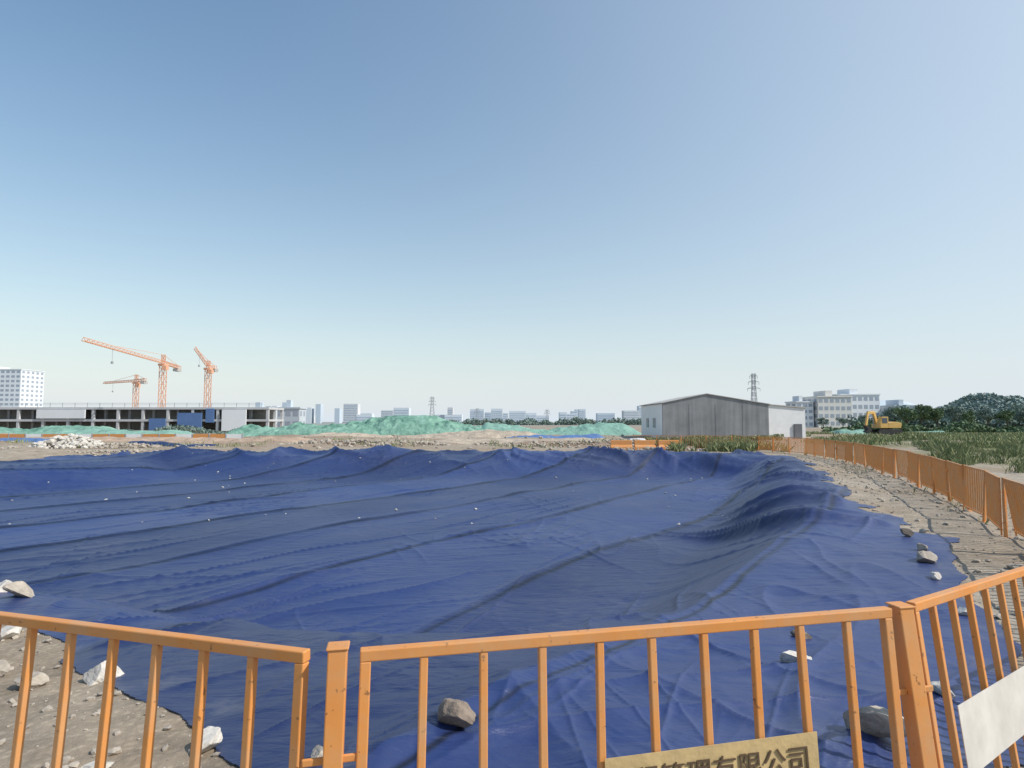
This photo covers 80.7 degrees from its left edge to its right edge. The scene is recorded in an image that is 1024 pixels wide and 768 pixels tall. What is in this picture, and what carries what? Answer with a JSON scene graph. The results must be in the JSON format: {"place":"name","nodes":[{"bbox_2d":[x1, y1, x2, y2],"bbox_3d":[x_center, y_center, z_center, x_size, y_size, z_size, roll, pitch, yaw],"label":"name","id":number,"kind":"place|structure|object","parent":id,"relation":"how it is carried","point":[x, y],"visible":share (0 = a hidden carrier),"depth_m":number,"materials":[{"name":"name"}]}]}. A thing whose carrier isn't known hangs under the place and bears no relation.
{"place":"outdoors","nodes":[
{"label":"outdoors","id":0,"kind":"place"},
{"bbox_2d":[0,422,1023,767],"bbox_3d":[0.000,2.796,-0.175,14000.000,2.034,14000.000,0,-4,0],"label":"ground","id":1,"kind":"structure","parent":0,"point":[78,746],"depth_m":9.30,"materials":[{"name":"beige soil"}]},
{"bbox_2d":[0,660,9,676],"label":"rock","id":2,"kind":"object","parent":1,"relation":"on","point":[4,666],"visible":1,"depth_m":5.37,"materials":[{"name":"stone"}]},
{"bbox_2d":[0,625,22,639],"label":"rock","id":3,"kind":"object","parent":1,"relation":"on","point":[8,631],"visible":0.76,"depth_m":6.62,"materials":[{"name":"white stone"}]},
{"bbox_2d":[0,370,43,406],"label":"walls","id":4,"kind":"structure","parent":1,"relation":"on","point":[25,388],"depth_m":402.39,"materials":[{"name":"white paint"}]},
{"bbox_2d":[0,371,42,405],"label":"windows","id":5,"kind":"structure","parent":4,"relation":"attached to","point":[22,390],"depth_m":401.20,"materials":[{"name":"grey glass"}]},
{"bbox_2d":[0,367,44,371],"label":"roof and stairhead","id":6,"kind":"structure","parent":4,"relation":"on","point":[3,368],"depth_m":409.12,"materials":[{"name":"white concrete"}]},
{"bbox_2d":[14,671,48,688],"bbox_3d":[-3.901,2.412,4.875,0.236,0.118,0.170,0,-4,2],"label":"rock","id":7,"kind":"object","parent":1,"relation":"on","point":[39,679],"visible":0.54,"depth_m":4.87,"materials":[{"name":"stone"}]},
{"bbox_2d":[0,425,118,433],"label":"green netted mound","id":8,"kind":"object","parent":1,"relation":"on","point":[43,429],"visible":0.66,"depth_m":103.85,"materials":[{"name":"green fabric"}]},
{"bbox_2d":[27,433,104,448],"bbox_3d":[-41.025,5.339,55.807,6.980,1.569,4.792,0,-4,0],"label":"rubble pile","id":9,"kind":"object","parent":1,"relation":"on","point":[71,441],"visible":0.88,"depth_m":54.69,"materials":[{"name":"grey stone"}]},
{"bbox_2d":[81,761,113,767],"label":"rock","id":10,"kind":"object","parent":1,"relation":"on","point":[92,764],"visible":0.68,"depth_m":3.36,"materials":[{"name":"white stone"}]},
{"bbox_2d":[83,661,124,685],"bbox_3d":[-3.378,2.392,4.993,0.244,0.193,0.272,-3,-5,39],"label":"rock","id":11,"kind":"object","parent":1,"relation":"on","point":[94,675],"visible":0.62,"depth_m":4.91,"materials":[{"name":"white stone"}]},
{"bbox_2d":[61,449,158,455],"bbox_3d":[-31.021,5.234,46.869,6.042,0.519,7.915,0,-4,0],"label":"rubble pile","id":12,"kind":"object","parent":1,"relation":"on","point":[107,452],"visible":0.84,"depth_m":45.66,"materials":[{"name":"stone"}]},
{"bbox_2d":[44,428,193,433],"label":"green netted mound","id":13,"kind":"object","parent":1,"relation":"on","point":[91,431],"visible":0.4,"depth_m":83.08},
{"bbox_2d":[0,433,242,438],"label":"site barrier","id":14,"kind":"object","parent":1,"relation":"on","point":[192,435],"visible":0.46,"depth_m":75.74,"materials":[{"name":"orange paint"}]},
{"bbox_2d":[80,442,162,448],"bbox_3d":[-35.913,5.733,55.762,7.228,0.696,4.011,0,-4,0],"label":"rubble pile","id":15,"kind":"object","parent":1,"relation":"on","point":[117,445],"visible":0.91,"depth_m":55.09,"materials":[{"name":"stone"}]},
{"bbox_2d":[103,375,147,406],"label":"tower crane","id":16,"kind":"object","parent":1,"relation":"on","point":[137,383],"visible":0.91,"depth_m":199.86,"materials":[{"name":"orange paint"}]},
{"bbox_2d":[81,337,181,406],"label":"tower crane","id":17,"kind":"object","parent":1,"relation":"on","point":[165,366],"visible":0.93,"depth_m":159.41,"materials":[{"name":"orange paint"}]},
{"bbox_2d":[0,410,273,429],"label":"wall","id":18,"kind":"structure","parent":1,"relation":"on","point":[136,414],"depth_m":158.24,"materials":[{"name":"concrete"}]},
{"bbox_2d":[36,410,246,430],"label":"infill wall","id":19,"kind":"structure","parent":1,"relation":"on","point":[233,419],"depth_m":149.40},
{"bbox_2d":[7,409,283,430],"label":"column","id":20,"kind":"structure","parent":1,"relation":"on","point":[33,416],"depth_m":150.49,"materials":[{"name":"concrete"}]},
{"bbox_2d":[0,407,283,420],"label":"floor slab","id":21,"kind":"structure","parent":20,"relation":"on","point":[133,408],"depth_m":149.91,"materials":[{"name":"concrete"}]},
{"bbox_2d":[0,403,261,406],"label":"edge scaffold","id":22,"kind":"object","parent":21,"relation":"on","point":[124,405],"visible":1,"depth_m":150.22,"materials":[{"name":"metal"}]},
{"bbox_2d":[24,436,313,443],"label":"dirt mound","id":23,"kind":"object","parent":1,"relation":"on","point":[176,439],"visible":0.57,"depth_m":67.82,"materials":[{"name":"soil"}]},
{"bbox_2d":[0,438,48,442],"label":"blue tarp heap","id":24,"kind":"object","parent":23,"relation":"on","point":[31,439],"visible":0.3,"depth_m":62.93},
{"bbox_2d":[126,441,216,446],"bbox_3d":[-34.500,6.248,61.730,11.000,0.872,4.000,0,-4,0],"label":"blue tarp heap","id":25,"kind":"object","parent":1,"relation":"on","point":[160,442],"visible":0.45,"depth_m":60.99,"materials":[{"name":"blue plastic"}]},
{"bbox_2d":[120,424,235,433],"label":"hedge bushes","id":26,"kind":"object","parent":1,"relation":"on","point":[194,429],"visible":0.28,"depth_m":112.81,"materials":[{"name":"green plant"}]},
{"bbox_2d":[149,409,214,429],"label":"blue safety screen","id":27,"kind":"object","parent":1,"relation":"on","point":[192,419],"visible":0.76,"depth_m":149.34,"materials":[{"name":"blue fabric"}]},
{"bbox_2d":[194,346,217,406],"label":"tower crane","id":28,"kind":"object","parent":1,"relation":"on","point":[210,371],"visible":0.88,"depth_m":169.72,"materials":[{"name":"orange paint"}]},
{"bbox_2d":[202,726,222,752],"bbox_3d":[-1.836,2.137,3.585,0.179,0.154,0.203,-13,-17,-1],"label":"rock","id":29,"kind":"object","parent":1,"relation":"on","point":[212,736],"visible":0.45,"depth_m":3.58,"materials":[{"name":"white stone"}]},
{"bbox_2d":[277,409,305,427],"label":"walls","id":30,"kind":"structure","parent":1,"relation":"on","point":[298,418],"depth_m":189.77,"materials":[{"name":"white paint"}]},
{"bbox_2d":[276,400,306,408],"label":"roof and stairhead","id":31,"kind":"structure","parent":30,"relation":"on","point":[289,404],"depth_m":191.95,"materials":[{"name":"white concrete"}]},
{"bbox_2d":[278,411,304,425],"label":"windows","id":32,"kind":"structure","parent":30,"relation":"attached to","point":[288,413],"depth_m":189.71,"materials":[{"name":"grey glass"}]},
{"bbox_2d":[227,421,379,436],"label":"green netted mound","id":33,"kind":"object","parent":1,"relation":"on","point":[298,428],"visible":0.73,"depth_m":98.01,"materials":[{"name":"green fabric"}]},
{"bbox_2d":[5,437,689,447],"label":"wild grass","id":34,"kind":"structure","parent":1,"relation":"on","point":[234,445],"depth_m":59.75,"materials":[{"name":"green plant"}]},
{"bbox_2d":[278,438,451,446],"bbox_3d":[-14.037,5.846,59.690,18.037,0.989,6.174,0,-4,0],"label":"rubble pile","id":35,"kind":"object","parent":1,"relation":"on","point":[350,442],"visible":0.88,"depth_m":58.92,"materials":[{"name":"stone"}]},
{"bbox_2d":[357,415,482,434],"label":"green netted mound","id":36,"kind":"object","parent":1,"relation":"on","point":[408,424],"visible":0.66,"depth_m":99.60,"materials":[{"name":"green fabric"}]},
{"bbox_2d":[299,429,540,438],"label":"dirt mound","id":37,"kind":"object","parent":1,"relation":"on","point":[488,433],"visible":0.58,"depth_m":86.41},
{"bbox_2d":[428,397,435,415],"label":"electricity pylon","id":38,"kind":"object","parent":1,"relation":"on","point":[431,405],"visible":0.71,"depth_m":399.95,"materials":[{"name":"metal"}]},
{"bbox_2d":[0,434,927,450],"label":"scattered rubble","id":39,"kind":"object","parent":1,"relation":"on","point":[382,444],"visible":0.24,"depth_m":59.15,"materials":[{"name":"stone"}]},
{"bbox_2d":[0,444,1023,767],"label":"blue tarpaulin","id":40,"kind":"object","parent":1,"relation":"on","point":[314,552],"visible":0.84,"depth_m":12.16,"materials":[{"name":"blue plastic"}]},
{"bbox_2d":[0,580,11,591],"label":"rock","id":41,"kind":"object","parent":40,"relation":"on","point":[3,583],"visible":0.44,"depth_m":8.70,"materials":[{"name":"white stone"}]},
{"bbox_2d":[2,581,34,597],"bbox_3d":[-6.699,2.816,8.222,0.354,0.222,0.340,11,-19,1],"label":"rock","id":42,"kind":"object","parent":40,"relation":"on","point":[20,588],"visible":0.97,"depth_m":8.18,"materials":[{"name":"stone"}]},
{"bbox_2d":[311,745,322,757],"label":"rock","id":43,"kind":"object","parent":40,"relation":"on","point":[317,750],"visible":0.41,"depth_m":3.33,"materials":[{"name":"stone"}]},
{"bbox_2d":[9,449,740,524],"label":"weighting stones","id":44,"kind":"object","parent":40,"relation":"on","point":[395,509],"visible":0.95,"depth_m":26.98,"materials":[{"name":"grey stone"}]},
{"bbox_2d":[437,698,475,727],"bbox_3d":[-0.331,1.975,3.619,0.230,0.166,0.186,8,-3,0],"label":"rock","id":45,"kind":"object","parent":40,"relation":"on","point":[457,712],"visible":1,"depth_m":3.57,"materials":[{"name":"grey stone"}]},
{"bbox_2d":[779,650,811,662],"bbox_3d":[2.449,2.368,5.203,0.252,0.118,0.124,-2,-4,33],"label":"rock","id":46,"kind":"object","parent":40,"relation":"on","point":[789,656],"visible":0.61,"depth_m":5.19,"materials":[{"name":"grey stone"}]},
{"bbox_2d":[790,630,811,638],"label":"rock","id":47,"kind":"object","parent":40,"relation":"on","point":[807,635],"visible":0.33,"depth_m":6.22,"materials":[{"name":"grey stone"}]},
{"bbox_2d":[843,706,905,737],"bbox_3d":[2.247,2.086,3.714,0.244,0.218,0.317,2,-4,-30],"label":"rock","id":48,"kind":"object","parent":40,"relation":"on","point":[874,720],"visible":0.59,"depth_m":3.65,"materials":[{"name":"stone"}]},
{"bbox_2d":[900,528,914,536],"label":"rock","id":49,"kind":"object","parent":40,"relation":"on","point":[906,532],"visible":0.98,"depth_m":12.46,"materials":[{"name":"grey stone"}]},
{"bbox_2d":[917,543,927,550],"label":"rock","id":50,"kind":"object","parent":40,"relation":"on","point":[921,547],"visible":0.92,"depth_m":11.09,"materials":[{"name":"stone"}]},
{"bbox_2d":[917,550,937,563],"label":"rock","id":51,"kind":"object","parent":40,"relation":"on","point":[927,556],"visible":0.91,"depth_m":10.23,"materials":[{"name":"stone"}]},
{"bbox_2d":[930,572,941,579],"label":"rock","id":52,"kind":"object","parent":40,"relation":"on","point":[936,575],"visible":0.97,"depth_m":9.15,"materials":[{"name":"white stone"}]},
{"bbox_2d":[931,681,955,698],"bbox_3d":[3.185,2.276,4.481,0.098,0.122,0.174,1,-4,-22],"label":"rock","id":53,"kind":"object","parent":40,"relation":"on","point":[936,687],"visible":0.46,"depth_m":4.46,"materials":[{"name":"grey stone"}]},
{"bbox_2d":[957,607,967,615],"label":"rock","id":54,"kind":"object","parent":40,"relation":"on","point":[962,610],"visible":0.59,"depth_m":7.42,"materials":[{"name":"white stone"}]},
{"bbox_2d":[0,435,1023,767],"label":"orange safety fence","id":55,"kind":"object","parent":1,"relation":"on","point":[992,721],"visible":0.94,"depth_m":2.07,"materials":[{"name":"paint"}]},
{"bbox_2d":[449,416,640,424],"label":"distant trees","id":56,"kind":"object","parent":1,"relation":"on","point":[564,421],"visible":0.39,"depth_m":423.74,"materials":[{"name":"green plant"}]},
{"bbox_2d":[472,438,634,447],"bbox_3d":[6.106,5.689,57.674,19.882,0.963,6.182,0,-4,0],"label":"rubble pile","id":57,"kind":"object","parent":1,"relation":"on","point":[577,443],"visible":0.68,"depth_m":56.84,"materials":[{"name":"stone"}]},
{"bbox_2d":[507,434,604,438],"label":"blue tarp heap","id":58,"kind":"object","parent":1,"relation":"on","point":[593,436],"visible":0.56,"depth_m":77.21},
{"bbox_2d":[481,422,640,435],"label":"green netted mound","id":59,"kind":"object","parent":1,"relation":"on","point":[615,429],"visible":0.73,"depth_m":102.59,"materials":[{"name":"green fabric"}]},
{"bbox_2d":[429,437,729,444],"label":"dirt mound","id":60,"kind":"object","parent":1,"relation":"on","point":[469,441],"visible":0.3,"depth_m":66.46,"materials":[{"name":"soil"}]},
{"bbox_2d":[255,402,940,422],"bbox_3d":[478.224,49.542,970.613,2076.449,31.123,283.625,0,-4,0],"label":"distant city skyline","id":61,"kind":"structure","parent":1,"relation":"on","point":[351,412],"depth_m":881.26},
{"bbox_2d":[610,440,631,449],"bbox_3d":[9.200,5.160,50.777,1.800,0.850,0.494,0,-4,0],"label":"water filled barrier","id":62,"kind":"object","parent":1,"relation":"on","point":[621,443],"visible":0.77,"depth_m":50.69,"materials":[{"name":"orange paint"}]},
{"bbox_2d":[634,440,655,449],"bbox_3d":[11.200,5.159,50.777,1.800,0.850,0.494,0,-4,-3],"label":"water filled barrier","id":63,"kind":"object","parent":1,"relation":"on","point":[641,444],"visible":0.77,"depth_m":50.68,"materials":[{"name":"orange paint"}]},
{"bbox_2d":[614,446,707,450],"bbox_3d":[11.938,5.437,50.238,9.851,0.564,3.056,0,-4,0],"label":"rubble pile","id":64,"kind":"object","parent":1,"relation":"on","point":[649,448],"visible":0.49,"depth_m":49.82,"materials":[{"name":"stone"}]},
{"bbox_2d":[658,440,678,449],"bbox_3d":[13.200,5.156,50.777,1.800,0.850,0.494,0,-4,-6],"label":"water filled barrier","id":65,"kind":"object","parent":1,"relation":"on","point":[661,443],"visible":0.42,"depth_m":50.65,"materials":[{"name":"orange paint"}]},
{"bbox_2d":[644,436,793,451],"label":"wild grass","id":66,"kind":"structure","parent":1,"relation":"on","point":[725,445],"depth_m":49.56,"materials":[{"name":"green plant"}]},
{"bbox_2d":[639,393,806,439],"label":"warehouse","id":67,"kind":"structure","parent":1,"relation":"on","point":[707,414],"depth_m":77.95,"materials":[{"name":"corrugated metal"},{"name":"white paint"}]},
{"bbox_2d":[646,418,654,427],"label":"side window","id":68,"kind":"structure","parent":67,"relation":"in","point":[647,419],"depth_m":85.81,"materials":[{"name":"grey glass"}]},
{"bbox_2d":[794,424,801,438],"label":"annex door","id":69,"kind":"structure","parent":67,"relation":"in","point":[797,427],"depth_m":78.03,"materials":[{"name":"metal"}]},
{"bbox_2d":[684,434,783,440],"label":"bush","id":70,"kind":"object","parent":1,"relation":"on","point":[755,437],"visible":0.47,"depth_m":73.24,"materials":[{"name":"green plant"}]},
{"bbox_2d":[747,373,759,400],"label":"electricity pylon","id":71,"kind":"object","parent":1,"relation":"on","point":[752,383],"visible":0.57,"depth_m":250.28,"materials":[{"name":"metal"}]},
{"bbox_2d":[786,402,813,426],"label":"walls","id":72,"kind":"structure","parent":1,"relation":"on","point":[808,414],"depth_m":251.80,"materials":[{"name":"white paint"}]},
{"bbox_2d":[785,396,813,402],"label":"roof and stairhead","id":73,"kind":"structure","parent":72,"relation":"on","point":[796,398],"depth_m":254.75,"materials":[{"name":"white concrete"}]},
{"bbox_2d":[787,404,812,425],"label":"windows","id":74,"kind":"structure","parent":72,"relation":"attached to","point":[810,411],"depth_m":251.71,"materials":[{"name":"grey glass"}]},
{"bbox_2d":[816,418,829,428],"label":"tree","id":75,"kind":"object","parent":1,"relation":"on","point":[820,421],"visible":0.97,"depth_m":179.49,"materials":[{"name":"green plant"}]},
{"bbox_2d":[802,397,851,427],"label":"walls","id":76,"kind":"structure","parent":1,"relation":"on","point":[834,411],"depth_m":249.91,"materials":[{"name":"white paint"}]},
{"bbox_2d":[803,399,850,424],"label":"windows","id":77,"kind":"structure","parent":76,"relation":"attached to","point":[832,408],"depth_m":249.81,"materials":[{"name":"grey glass"}]},
{"bbox_2d":[802,391,852,397],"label":"roof and stairhead","id":78,"kind":"structure","parent":76,"relation":"on","point":[822,394],"depth_m":252.30,"materials":[{"name":"white concrete"}]},
{"bbox_2d":[835,417,849,425],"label":"tree","id":79,"kind":"object","parent":1,"relation":"on","point":[840,420],"visible":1,"depth_m":184.47,"materials":[{"name":"green plant"}]},
{"bbox_2d":[834,395,879,420],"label":"walls","id":80,"kind":"structure","parent":1,"relation":"on","point":[863,403],"depth_m":261.98,"materials":[{"name":"white paint"}]},
{"bbox_2d":[832,389,880,395],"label":"roof and stairhead","id":81,"kind":"structure","parent":80,"relation":"on","point":[847,392],"depth_m":264.34,"materials":[{"name":"white concrete"}]},
{"bbox_2d":[853,397,878,416],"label":"windows","id":82,"kind":"structure","parent":80,"relation":"attached to","point":[865,406],"depth_m":261.84,"materials":[{"name":"grey glass"}]},
{"bbox_2d":[857,415,871,421],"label":"tree","id":83,"kind":"object","parent":1,"relation":"on","point":[862,418],"visible":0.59,"depth_m":184.68,"materials":[{"name":"green plant"}]},
{"bbox_2d":[863,410,902,434],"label":"excavator","id":84,"kind":"object","parent":1,"relation":"on","point":[884,424],"visible":0.93,"depth_m":95.55,"materials":[{"name":"yellow metal"}]},
{"bbox_2d":[830,429,943,433],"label":"green netted mound","id":85,"kind":"object","parent":1,"relation":"on","point":[841,431],"visible":0.31,"depth_m":113.37,"materials":[{"name":"green fabric"}]},
{"bbox_2d":[880,407,903,421],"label":"tree","id":86,"kind":"object","parent":1,"relation":"on","point":[889,414],"visible":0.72,"depth_m":169.75,"materials":[{"name":"green plant"}]},
{"bbox_2d":[783,452,1009,523],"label":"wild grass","id":87,"kind":"structure","parent":1,"relation":"on","point":[987,521],"depth_m":20.50,"materials":[{"name":"green plant"}]},
{"bbox_2d":[880,406,914,414],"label":"walls","id":88,"kind":"structure","parent":1,"relation":"on","point":[882,409],"depth_m":260.56,"materials":[{"name":"white paint"}]},
{"bbox_2d":[880,400,914,406],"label":"roof and stairhead","id":89,"kind":"structure","parent":88,"relation":"on","point":[893,402],"depth_m":259.16,"materials":[{"name":"grey concrete"}]},
{"bbox_2d":[892,408,918,422],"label":"tree","id":90,"kind":"object","parent":1,"relation":"on","point":[909,415],"visible":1,"depth_m":159.12,"materials":[{"name":"green plant"}]},
{"bbox_2d":[801,430,1023,445],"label":"wild grass","id":91,"kind":"structure","parent":1,"relation":"on","point":[865,439],"depth_m":74.78,"materials":[{"name":"green plant"}]},
{"bbox_2d":[821,419,1023,432],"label":"distant trees","id":92,"kind":"object","parent":1,"relation":"on","point":[964,426],"visible":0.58,"depth_m":123.59,"materials":[{"name":"green plant"}]},
{"bbox_2d":[913,404,934,424],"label":"tree","id":93,"kind":"object","parent":1,"relation":"on","point":[923,412],"visible":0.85,"depth_m":164.25,"materials":[{"name":"green plant"}]},
{"bbox_2d":[847,403,1023,427],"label":"distant trees","id":94,"kind":"object","parent":1,"relation":"on","point":[945,421],"visible":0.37,"depth_m":217.15,"materials":[{"name":"green plant"}]},
{"bbox_2d":[929,407,944,426],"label":"tree","id":95,"kind":"object","parent":1,"relation":"on","point":[935,413],"visible":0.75,"depth_m":165.24,"materials":[{"name":"green plant"}]},
{"bbox_2d":[942,406,965,421],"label":"tree","id":96,"kind":"object","parent":1,"relation":"on","point":[955,411],"visible":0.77,"depth_m":171.28,"materials":[{"name":"green plant"}]},
{"bbox_2d":[911,436,1023,473],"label":"wild grass","id":97,"kind":"structure","parent":1,"relation":"on","point":[963,449],"depth_m":40.55,"materials":[{"name":"green plant"}]},
{"bbox_2d":[961,409,975,422],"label":"tree","id":98,"kind":"object","parent":1,"relation":"on","point":[969,416],"visible":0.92,"depth_m":159.05,"materials":[{"name":"green plant"}]},
{"bbox_2d":[974,408,997,424],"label":"tree","id":99,"kind":"object","parent":1,"relation":"on","point":[989,415],"visible":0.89,"depth_m":169.39,"materials":[{"name":"green plant"}]},
{"bbox_2d":[995,410,1015,425],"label":"tree","id":100,"kind":"object","parent":1,"relation":"on","point":[1005,415],"visible":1,"depth_m":164.49,"materials":[{"name":"green plant"}]},
{"bbox_2d":[1010,406,1023,420],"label":"tree","id":101,"kind":"object","parent":1,"relation":"on","point":[1019,415],"visible":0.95,"depth_m":170.39,"materials":[{"name":"green plant"}]},
{"bbox_2d":[0,0,1023,421],"label":"sky","id":102,"kind":"structure","parent":0,"point":[530,206],"materials":[{"name":"blue"}]},
{"bbox_2d":[880,400,915,404],"bbox_3d":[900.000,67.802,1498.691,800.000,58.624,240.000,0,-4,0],"label":"hill","id":103,"kind":"structure","parent":0,"point":[882,402],"depth_m":1495.97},
{"bbox_2d":[962,396,1023,410],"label":"hill","id":104,"kind":"structure","parent":0,"point":[996,403],"depth_m":516.95,"materials":[{"name":"green plant"}]},
{"bbox_2d":[940,392,1023,417],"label":"hill trees","id":105,"kind":"object","parent":104,"relation":"on","point":[985,403],"visible":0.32,"depth_m":516.86,"materials":[{"name":"green plant"}]}
]}

